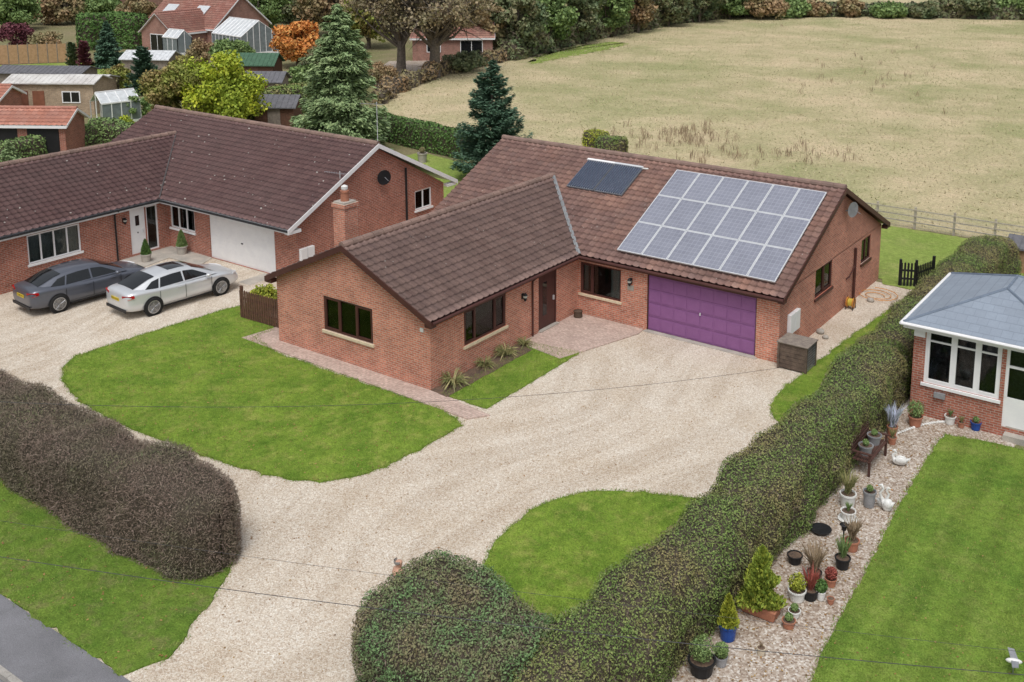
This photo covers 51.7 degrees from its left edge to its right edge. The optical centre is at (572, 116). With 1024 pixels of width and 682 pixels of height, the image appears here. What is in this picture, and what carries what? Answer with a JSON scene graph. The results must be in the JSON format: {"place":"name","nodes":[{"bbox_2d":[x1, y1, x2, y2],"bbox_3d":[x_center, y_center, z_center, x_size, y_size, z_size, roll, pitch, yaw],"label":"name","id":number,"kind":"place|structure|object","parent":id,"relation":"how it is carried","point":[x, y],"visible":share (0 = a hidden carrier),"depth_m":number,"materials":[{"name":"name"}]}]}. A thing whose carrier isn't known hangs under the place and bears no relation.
{"place":"outdoors","nodes":[
{"label":"outdoors","id":0,"kind":"place"},
{"bbox_2d":[0,62,104,73],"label":"lawn","id":1,"kind":"structure","parent":0,"point":[98,70],"depth_m":107.89,"materials":[{"name":"green plant"}]},
{"bbox_2d":[92,21,123,68],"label":"conical conifer","id":2,"kind":"object","parent":1,"relation":"on","point":[107,54],"visible":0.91,"depth_m":105.28,"materials":[{"name":"green plant"}]},
{"bbox_2d":[0,594,130,681],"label":"pavement","id":3,"kind":"structure","parent":0,"point":[32,650],"depth_m":21.15,"materials":[{"name":"grey asphalt"}]},
{"bbox_2d":[0,478,240,675],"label":"verge grass","id":4,"kind":"structure","parent":0,"point":[160,635],"depth_m":23.19,"materials":[{"name":"green plant"}]},
{"bbox_2d":[0,368,244,583],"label":"street hedge","id":5,"kind":"object","parent":4,"relation":"on","point":[80,469],"visible":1,"depth_m":24.91,"materials":[{"name":"brown plant"}]},
{"bbox_2d":[118,50,182,72],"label":"garden shed","id":6,"kind":"structure","parent":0,"point":[161,59],"depth_m":102.04,"materials":[{"name":"white"}]},
{"bbox_2d":[120,246,211,266],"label":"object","id":7,"kind":"object","parent":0,"point":[159,255],"visible":0.55,"depth_m":46.21,"materials":[{"name":"concrete"}]},
{"bbox_2d":[148,0,271,49],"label":"house","id":8,"kind":"structure","parent":0,"point":[217,13],"depth_m":121.63,"materials":[{"name":"brick"}]},
{"bbox_2d":[237,52,284,70],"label":"garden shed","id":9,"kind":"structure","parent":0,"point":[262,61],"depth_m":94.94,"materials":[{"name":"green wood"}]},
{"bbox_2d":[63,306,461,481],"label":"front lawn","id":10,"kind":"structure","parent":0,"point":[295,466],"depth_m":32.18,"materials":[{"name":"green plant"}]},
{"bbox_2d":[239,285,278,327],"bbox_3d":[-11.111,7.026,38.479,2.916,1.230,0.150,7,12,31],"label":"picket fence","id":11,"kind":"object","parent":10,"relation":"on","point":[249,311],"visible":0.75,"depth_m":38.63,"materials":[{"name":"brown wood"}]},
{"bbox_2d":[242,327,489,419],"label":"paved path","id":12,"kind":"structure","parent":0,"point":[425,396],"depth_m":34.18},
{"bbox_2d":[407,153,469,197],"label":"neighbour back lawn","id":13,"kind":"structure","parent":0,"point":[441,164],"depth_m":63.42,"materials":[{"name":"green plant"}]},
{"bbox_2d":[450,60,533,175],"bbox_3d":[-4.716,0.295,60.661,5.392,7.228,5.339,7,12,33],"label":"fir tree","id":14,"kind":"object","parent":13,"relation":"on","point":[496,116],"visible":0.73,"depth_m":60.24,"materials":[{"name":"green plant"}]},
{"bbox_2d":[0,206,910,681],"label":"gravel drive","id":15,"kind":"structure","parent":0,"point":[690,436],"depth_m":28.47,"materials":[{"name":"beige gravel"}]},
{"bbox_2d":[12,258,146,313],"bbox_3d":[-19.123,6.384,41.258,2.160,1.492,4.834,9,13,38],"label":"parked car","id":16,"kind":"object","parent":15,"relation":"on","point":[57,288],"visible":0.87,"depth_m":40.16,"materials":[{"name":"grey paint"}]},
{"bbox_2d":[106,261,237,316],"bbox_3d":[-15.470,6.443,40.995,2.160,1.506,4.834,9,13,38],"label":"parked car","id":17,"kind":"object","parent":15,"relation":"on","point":[153,290],"visible":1,"depth_m":40.02,"materials":[{"name":"silver metal"}]},
{"bbox_2d":[0,105,457,294],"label":"brick bungalow","id":18,"kind":"object","parent":15,"relation":"on","point":[257,195],"visible":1,"depth_m":45.93,"materials":[{"name":"brown brick"}]},
{"bbox_2d":[26,223,83,266],"bbox_3d":[-21.301,5.236,43.297,0.296,1.290,2.369,7,13,33],"label":"window","id":19,"kind":"structure","parent":18,"relation":"in","point":[46,245],"depth_m":43.33,"materials":[{"name":"white plastic"}]},
{"bbox_2d":[129,207,145,254],"bbox_3d":[-19.138,5.022,46.434,0.100,2.020,0.746,7,13,33],"label":"front door","id":20,"kind":"structure","parent":18,"relation":"in","point":[137,219],"depth_m":46.41,"materials":[{"name":"white plastic"}]},
{"bbox_2d":[169,206,195,234],"bbox_3d":[-17.360,4.524,47.142,1.840,1.240,0.292,7,13,33],"label":"window","id":21,"kind":"structure","parent":18,"relation":"in","point":[181,218],"depth_m":47.17,"materials":[{"name":"white plastic"}]},
{"bbox_2d":[210,216,275,272],"bbox_3d":[-14.075,5.379,44.989,4.250,2.048,0.080,7,13,33],"label":"garage door","id":22,"kind":"structure","parent":18,"relation":"in","point":[246,245],"depth_m":44.96,"materials":[{"name":"white plastic"}]},
{"bbox_2d":[431,344,532,396],"bbox_3d":[-2.904,8.332,34.826,0.789,0.040,4.654,7,12,33],"label":"flower bed","id":23,"kind":"object","parent":15,"relation":"on","point":[476,370],"visible":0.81,"depth_m":34.58,"materials":[{"name":"soil"}]},
{"bbox_2d":[264,134,889,389],"bbox_3d":[1.207,4.789,40.108,16.485,5.163,19.230,7,12,33],"label":"brick bungalow","id":24,"kind":"object","parent":15,"relation":"on","point":[507,238],"visible":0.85,"depth_m":37.16,"materials":[{"name":"red brick"}]},
{"bbox_2d":[322,296,374,347],"bbox_3d":[-7.400,6.752,35.034,2.404,1.298,0.287,7,13,33],"label":"window","id":25,"kind":"structure","parent":24,"relation":"in","point":[342,317],"depth_m":35.03,"materials":[{"name":"black glass"}]},
{"bbox_2d":[463,294,508,349],"bbox_3d":[-2.971,6.780,35.278,0.287,1.290,2.341,7,13,33],"label":"window","id":26,"kind":"structure","parent":24,"relation":"in","point":[481,320],"depth_m":35.28,"materials":[{"name":"black glass"}]},
{"bbox_2d":[538,270,559,332],"bbox_3d":[-0.889,6.649,38.210,0.220,2.130,1.163,7,13,33],"label":"front door","id":27,"kind":"structure","parent":24,"relation":"in","point":[547,283],"depth_m":38.27,"materials":[{"name":"brown paint"}]},
{"bbox_2d":[566,158,614,190],"bbox_3d":[0.835,2.359,43.159,1.581,0.912,1.766,7,12,33],"label":"tube collector","id":28,"kind":"object","parent":24,"relation":"on","point":[591,174],"visible":1,"depth_m":43.10,"materials":[{"name":"blue"}]},
{"bbox_2d":[578,262,621,304],"bbox_3d":[1.083,6.143,39.199,1.892,1.305,0.292,7,13,33],"label":"window","id":29,"kind":"structure","parent":24,"relation":"in","point":[615,273],"depth_m":39.19,"materials":[{"name":"brown paint"}]},
{"bbox_2d":[594,162,647,195],"bbox_3d":[1.937,2.499,42.426,1.581,0.912,1.766,7,12,33],"label":"tube collector","id":30,"kind":"object","parent":24,"relation":"on","point":[619,179],"visible":1,"depth_m":42.37,"materials":[{"name":"blue"}]},
{"bbox_2d":[648,275,755,354],"bbox_3d":[4.481,6.921,36.955,4.190,2.060,0.080,7,13,33],"label":"garage door","id":31,"kind":"structure","parent":24,"relation":"in","point":[715,317],"depth_m":36.91,"materials":[{"name":"metal"}]},
{"bbox_2d":[617,170,826,282],"bbox_3d":[5.463,3.832,38.606,6.204,2.190,4.499,7,12,33],"label":"solar array","id":32,"kind":"object","parent":24,"relation":"on","point":[746,228],"visible":1,"depth_m":38.43,"materials":[{"name":"glass"}]},
{"bbox_2d":[814,260,833,301],"bbox_3d":[9.138,5.928,38.416,0.160,1.182,1.804,7,13,33],"label":"window","id":33,"kind":"structure","parent":24,"relation":"in","point":[823,274],"depth_m":38.45,"materials":[{"name":"brown paint"}]},
{"bbox_2d":[508,234,1022,681],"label":"long hedge","id":34,"kind":"object","parent":15,"relation":"on","point":[772,489],"visible":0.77,"depth_m":23.61,"materials":[{"name":"green plant"}]},
{"bbox_2d":[776,332,818,373],"bbox_3d":[7.467,7.885,35.084,1.100,0.950,0.920,7,12,33],"label":"wooden log box","id":35,"kind":"object","parent":15,"relation":"on","point":[796,352],"visible":1,"depth_m":34.84,"materials":[{"name":"brown wood"}]},
{"bbox_2d":[0,1,1023,449],"bbox_3d":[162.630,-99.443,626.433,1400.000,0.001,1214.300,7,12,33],"label":"ground","id":36,"kind":"structure","parent":0,"point":[380,51],"depth_m":122.16,"materials":[{"name":"green plant"}]},
{"bbox_2d":[0,83,26,105],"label":"tiled outbuilding","id":37,"kind":"structure","parent":36,"relation":"on","point":[10,95],"depth_m":77.44,"materials":[{"name":"brick"}]},
{"bbox_2d":[0,21,34,44],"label":"purple shrub","id":38,"kind":"object","parent":36,"relation":"on","point":[9,30],"visible":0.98,"depth_m":118.25,"materials":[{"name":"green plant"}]},
{"bbox_2d":[0,0,42,24],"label":"background tree","id":39,"kind":"object","parent":36,"relation":"on","point":[19,11],"visible":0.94,"depth_m":139.24,"materials":[{"name":"green plant"}]},
{"bbox_2d":[0,42,76,64],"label":"timber fence","id":40,"kind":"object","parent":36,"relation":"on","point":[32,53],"visible":0.93,"depth_m":108.42,"materials":[{"name":"brown wood"}]},
{"bbox_2d":[0,105,89,153],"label":"tiled carport","id":41,"kind":"object","parent":36,"relation":"on","point":[60,128],"visible":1,"depth_m":66.68,"materials":[{"name":"tile"}]},
{"bbox_2d":[27,128,59,153],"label":"door","id":42,"kind":"structure","parent":41,"relation":"in","point":[51,136],"depth_m":66.48,"materials":[{"name":"black plastic"}]},
{"bbox_2d":[0,123,98,161],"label":"garden hedge","id":43,"kind":"object","parent":36,"relation":"on","point":[30,145],"visible":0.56,"depth_m":65.90,"materials":[{"name":"green plant"}]},
{"bbox_2d":[0,65,100,82],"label":"outbuilding","id":44,"kind":"structure","parent":36,"relation":"on","point":[6,71],"depth_m":91.82,"materials":[{"name":"grey"}]},
{"bbox_2d":[2,74,112,114],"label":"brick workshop","id":45,"kind":"structure","parent":36,"relation":"on","point":[79,90],"depth_m":80.07,"materials":[{"name":"beige brick"}]},
{"bbox_2d":[34,0,86,24],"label":"background tree","id":46,"kind":"object","parent":36,"relation":"on","point":[57,11],"visible":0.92,"depth_m":147.89,"materials":[{"name":"brown plant"}]},
{"bbox_2d":[87,117,133,143],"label":"garden hedge","id":47,"kind":"object","parent":36,"relation":"on","point":[109,129],"visible":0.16,"depth_m":69.32,"materials":[{"name":"green plant"}]},
{"bbox_2d":[75,10,148,50],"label":"garden hedge","id":48,"kind":"object","parent":36,"relation":"on","point":[126,26],"visible":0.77,"depth_m":120.77,"materials":[{"name":"green plant"}]},
{"bbox_2d":[90,88,141,121],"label":"greenhouse","id":49,"kind":"object","parent":36,"relation":"on","point":[113,103],"visible":0.79,"depth_m":76.74,"materials":[{"name":"glass"}]},
{"bbox_2d":[114,0,157,16],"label":"background tree","id":50,"kind":"object","parent":36,"relation":"on","point":[147,7],"visible":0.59,"depth_m":143.74,"materials":[{"name":"brown plant"}]},
{"bbox_2d":[124,46,158,94],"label":"conical conifer","id":51,"kind":"object","parent":36,"relation":"on","point":[142,63],"visible":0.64,"depth_m":88.82,"materials":[{"name":"green plant"}]},
{"bbox_2d":[139,8,207,51],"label":"house","id":52,"kind":"structure","parent":36,"relation":"on","point":[156,26],"depth_m":116.74,"materials":[{"name":"brick"}]},
{"bbox_2d":[162,28,191,55],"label":"glazed conservatory","id":53,"kind":"object","parent":36,"relation":"on","point":[179,40],"visible":0.78,"depth_m":113.47,"materials":[{"name":"white glass"}]},
{"bbox_2d":[136,54,220,113],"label":"bushy tree","id":54,"kind":"object","parent":36,"relation":"on","point":[161,86],"visible":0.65,"depth_m":71.04,"materials":[{"name":"green plant"}]},
{"bbox_2d":[177,49,271,119],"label":"bushy tree","id":55,"kind":"object","parent":36,"relation":"on","point":[233,88],"visible":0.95,"depth_m":71.04,"materials":[{"name":"green plant"}]},
{"bbox_2d":[208,37,255,54],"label":"garden shrub","id":56,"kind":"object","parent":36,"relation":"on","point":[227,44],"visible":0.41,"depth_m":102.67,"materials":[{"name":"green plant"}]},
{"bbox_2d":[211,17,278,52],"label":"glazed conservatory","id":57,"kind":"object","parent":36,"relation":"on","point":[257,35],"visible":0.62,"depth_m":114.50,"materials":[{"name":"white glass"}]},
{"bbox_2d":[248,0,292,26],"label":"background tree","id":58,"kind":"object","parent":36,"relation":"on","point":[270,12],"visible":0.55,"depth_m":142.16,"materials":[{"name":"green plant"}]},
{"bbox_2d":[254,94,304,126],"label":"garden shed","id":59,"kind":"structure","parent":36,"relation":"on","point":[282,109],"depth_m":75.69,"materials":[{"name":"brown wood"}]},
{"bbox_2d":[244,81,315,120],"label":"garden hedge","id":60,"kind":"object","parent":36,"relation":"on","point":[294,88],"visible":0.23,"depth_m":79.78,"materials":[{"name":"green plant"}]},
{"bbox_2d":[269,19,319,66],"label":"autumn tree","id":61,"kind":"object","parent":36,"relation":"on","point":[294,41],"visible":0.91,"depth_m":105.31,"materials":[{"name":"orange plant"}]},
{"bbox_2d":[292,0,342,26],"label":"background tree","id":62,"kind":"object","parent":36,"relation":"on","point":[316,10],"visible":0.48,"depth_m":134.20,"materials":[{"name":"brown plant"}]},
{"bbox_2d":[290,4,392,149],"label":"spruce tree","id":63,"kind":"object","parent":36,"relation":"on","point":[339,88],"visible":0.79,"depth_m":65.40,"materials":[{"name":"green plant"}]},
{"bbox_2d":[342,0,391,48],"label":"background tree","id":64,"kind":"object","parent":36,"relation":"on","point":[361,24],"visible":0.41,"depth_m":120.57,"materials":[{"name":"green plant"}]},
{"bbox_2d":[336,0,448,74],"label":"oak tree","id":65,"kind":"object","parent":36,"relation":"on","point":[391,23],"visible":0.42,"depth_m":98.75,"materials":[{"name":"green plant"}]},
{"bbox_2d":[374,111,471,160],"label":"clipped hedge","id":66,"kind":"object","parent":36,"relation":"on","point":[431,137],"visible":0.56,"depth_m":68.08,"materials":[{"name":"green plant"}]},
{"bbox_2d":[347,547,554,681],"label":"rounded hedge","id":67,"kind":"object","parent":36,"relation":"on","point":[388,645],"visible":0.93,"depth_m":19.09,"materials":[{"name":"green plant"}]},
{"bbox_2d":[410,19,494,60],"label":"house","id":68,"kind":"structure","parent":36,"relation":"on","point":[458,42],"depth_m":112.45,"materials":[{"name":"brick"}]},
{"bbox_2d":[471,3,509,49],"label":"background tree","id":69,"kind":"object","parent":36,"relation":"on","point":[495,28],"visible":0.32,"depth_m":113.39,"materials":[{"name":"brown plant"}]},
{"bbox_2d":[485,0,550,49],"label":"background tree","id":70,"kind":"object","parent":36,"relation":"on","point":[529,27],"visible":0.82,"depth_m":113.84,"materials":[{"name":"green plant"}]},
{"bbox_2d":[524,0,579,39],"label":"background tree","id":71,"kind":"object","parent":36,"relation":"on","point":[562,19],"visible":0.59,"depth_m":120.11,"materials":[{"name":"green plant"}]},
{"bbox_2d":[496,3,735,60],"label":"field hedge","id":72,"kind":"object","parent":36,"relation":"on","point":[550,42],"visible":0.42,"depth_m":126.97,"materials":[{"name":"green plant"}]},
{"bbox_2d":[736,0,1023,19],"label":"field hedge","id":73,"kind":"object","parent":36,"relation":"on","point":[1012,12],"visible":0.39,"depth_m":166.32,"materials":[{"name":"green plant"}]},
{"bbox_2d":[899,272,1023,435],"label":"brick conservatory","id":74,"kind":"object","parent":36,"relation":"on","point":[968,356],"visible":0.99,"depth_m":31.01,"materials":[{"name":"tile"}]},
{"bbox_2d":[920,332,1002,403],"bbox_3d":[11.437,7.250,30.907,2.271,1.783,0.296,7,13,33],"label":"window","id":75,"kind":"structure","parent":74,"relation":"in","point":[963,365],"depth_m":30.96,"materials":[{"name":"white plastic"}]},
{"bbox_2d":[1001,350,1023,429],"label":"white panel door","id":76,"kind":"structure","parent":74,"relation":"in","point":[1013,400],"depth_m":30.22,"materials":[{"name":"plastic"}]},
{"bbox_2d":[0,556,1023,674],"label":"overhead cable","id":77,"kind":"object","parent":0,"point":[527,626],"visible":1,"depth_m":13.22,"materials":[{"name":"black rubber"}]},
{"bbox_2d":[450,347,577,408],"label":"lawn","id":78,"kind":"structure","parent":0,"point":[492,393],"depth_m":34.03,"materials":[{"name":"green plant"}]},
{"bbox_2d":[525,314,643,358],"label":"porch paving","id":79,"kind":"structure","parent":0,"point":[585,332],"depth_m":37.69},
{"bbox_2d":[480,488,699,619],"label":"entrance lawn","id":80,"kind":"structure","parent":0,"point":[551,534],"depth_m":25.14,"materials":[{"name":"green plant"}]},
{"bbox_2d":[377,17,1023,237],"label":"field","id":81,"kind":"structure","parent":0,"point":[936,203],"depth_m":86.19,"materials":[{"name":"beige plant"}]},
{"bbox_2d":[377,0,498,77],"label":"oak tree","id":82,"kind":"object","parent":81,"relation":"on","point":[440,25],"visible":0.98,"depth_m":96.84,"materials":[{"name":"brown plant"}]},
{"bbox_2d":[369,48,509,103],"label":"field hedge","id":83,"kind":"object","parent":81,"relation":"on","point":[388,87],"visible":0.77,"depth_m":94.78,"materials":[{"name":"orange plant"}]},
{"bbox_2d":[441,50,487,71],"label":"garden shrub","id":84,"kind":"object","parent":81,"relation":"on","point":[463,60],"visible":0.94,"depth_m":103.47,"materials":[{"name":"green plant"}]},
{"bbox_2d":[527,42,625,63],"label":"field green strip","id":85,"kind":"object","parent":81,"relation":"on","point":[607,45],"visible":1,"depth_m":121.99,"materials":[{"name":"green plant"}]},
{"bbox_2d":[563,0,607,38],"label":"background tree","id":86,"kind":"object","parent":81,"relation":"on","point":[589,16],"visible":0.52,"depth_m":126.61,"materials":[{"name":"green plant"}]},
{"bbox_2d":[581,0,634,37],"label":"background tree","id":87,"kind":"object","parent":81,"relation":"on","point":[612,12],"visible":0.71,"depth_m":134.72,"materials":[{"name":"green plant"}]},
{"bbox_2d":[594,133,628,152],"bbox_3d":[2.373,1.998,64.853,2.207,1.856,1.792,7,12,33],"label":"hedge","id":88,"kind":"object","parent":81,"relation":"on","point":[613,142],"visible":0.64,"depth_m":64.27,"materials":[{"name":"green plant"}]},
{"bbox_2d":[628,0,658,32],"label":"background tree","id":89,"kind":"object","parent":81,"relation":"on","point":[642,14],"visible":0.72,"depth_m":140.63,"materials":[{"name":"brown plant"}]},
{"bbox_2d":[651,0,694,25],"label":"background tree","id":90,"kind":"object","parent":81,"relation":"on","point":[681,10],"visible":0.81,"depth_m":149.29,"materials":[{"name":"green plant"}]},
{"bbox_2d":[741,0,789,19],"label":"background tree","id":91,"kind":"object","parent":81,"relation":"on","point":[763,8],"visible":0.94,"depth_m":161.44,"materials":[{"name":"brown plant"}]},
{"bbox_2d":[610,24,947,167],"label":"dry weeds","id":92,"kind":"object","parent":81,"relation":"on","point":[700,140],"visible":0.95,"depth_m":71.02,"materials":[{"name":"beige plant"}]},
{"bbox_2d":[868,0,907,18],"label":"background tree","id":93,"kind":"object","parent":81,"relation":"on","point":[885,10],"visible":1,"depth_m":164.92,"materials":[{"name":"green plant"}]},
{"bbox_2d":[866,201,1023,237],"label":"post and rail fence","id":94,"kind":"object","parent":81,"relation":"on","point":[915,216],"visible":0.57,"depth_m":50.16,"materials":[{"name":"brown wood"}]},
{"bbox_2d":[771,310,890,422],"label":"side lawn","id":95,"kind":"structure","parent":0,"point":[805,379],"depth_m":33.91,"materials":[{"name":"green plant"}]},
{"bbox_2d":[669,410,1015,681],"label":"planting bed","id":96,"kind":"object","parent":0,"point":[813,615],"visible":0.33,"depth_m":24.02,"materials":[{"name":"beige gravel"}]},
{"bbox_2d":[688,634,715,679],"bbox_3d":[2.544,10.559,20.715,0.562,0.791,0.553,7,12,33],"label":"plant pot","id":97,"kind":"object","parent":96,"relation":"on","point":[702,661],"visible":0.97,"depth_m":20.61,"materials":[{"name":"black plastic"}]},
{"bbox_2d":[717,593,739,642],"bbox_3d":[3.201,10.260,21.698,0.496,1.031,0.478,7,12,33],"label":"plant pot","id":98,"kind":"object","parent":96,"relation":"on","point":[728,627],"visible":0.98,"depth_m":21.59,"materials":[{"name":"blue ceramic"}]},
{"bbox_2d":[735,544,788,622],"bbox_3d":[4.017,9.828,22.423,1.106,1.627,0.940,7,12,33],"label":"planter trough","id":99,"kind":"object","parent":96,"relation":"on","point":[760,597],"visible":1,"depth_m":22.27,"materials":[{"name":"ceramic"}]},
{"bbox_2d":[788,572,806,602],"bbox_3d":[4.903,10.241,23.000,0.412,0.615,0.418,7,12,33],"label":"plant pot","id":100,"kind":"object","parent":96,"relation":"on","point":[796,587],"visible":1,"depth_m":22.92,"materials":[{"name":"white ceramic"}]},
{"bbox_2d":[681,414,941,681],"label":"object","id":101,"kind":"object","parent":96,"relation":"on","point":[821,577],"visible":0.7,"depth_m":23.39,"materials":[{"name":"beige gravel"}]},
{"bbox_2d":[837,465,861,507],"bbox_3d":[6.974,9.371,26.651,0.552,1.028,0.616,-3,11,-17],"label":"plant pot","id":102,"kind":"object","parent":96,"relation":"on","point":[847,493],"visible":0.99,"depth_m":26.62,"materials":[{"name":"white ceramic"}]},
{"bbox_2d":[848,419,888,476],"bbox_3d":[8.098,9.050,28.811,0.645,0.930,1.500,7,12,33],"label":"garden bench","id":103,"kind":"object","parent":96,"relation":"on","point":[868,458],"visible":0.71,"depth_m":28.67,"materials":[{"name":"brown wood"}]},
{"bbox_2d":[806,433,1023,681],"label":"lawn","id":104,"kind":"structure","parent":0,"point":[880,675],"depth_m":23.52,"materials":[{"name":"green plant"}]},
{"bbox_2d":[878,225,1023,289],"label":"back lawn","id":105,"kind":"structure","parent":0,"point":[906,245],"depth_m":47.87,"materials":[{"name":"green plant"}]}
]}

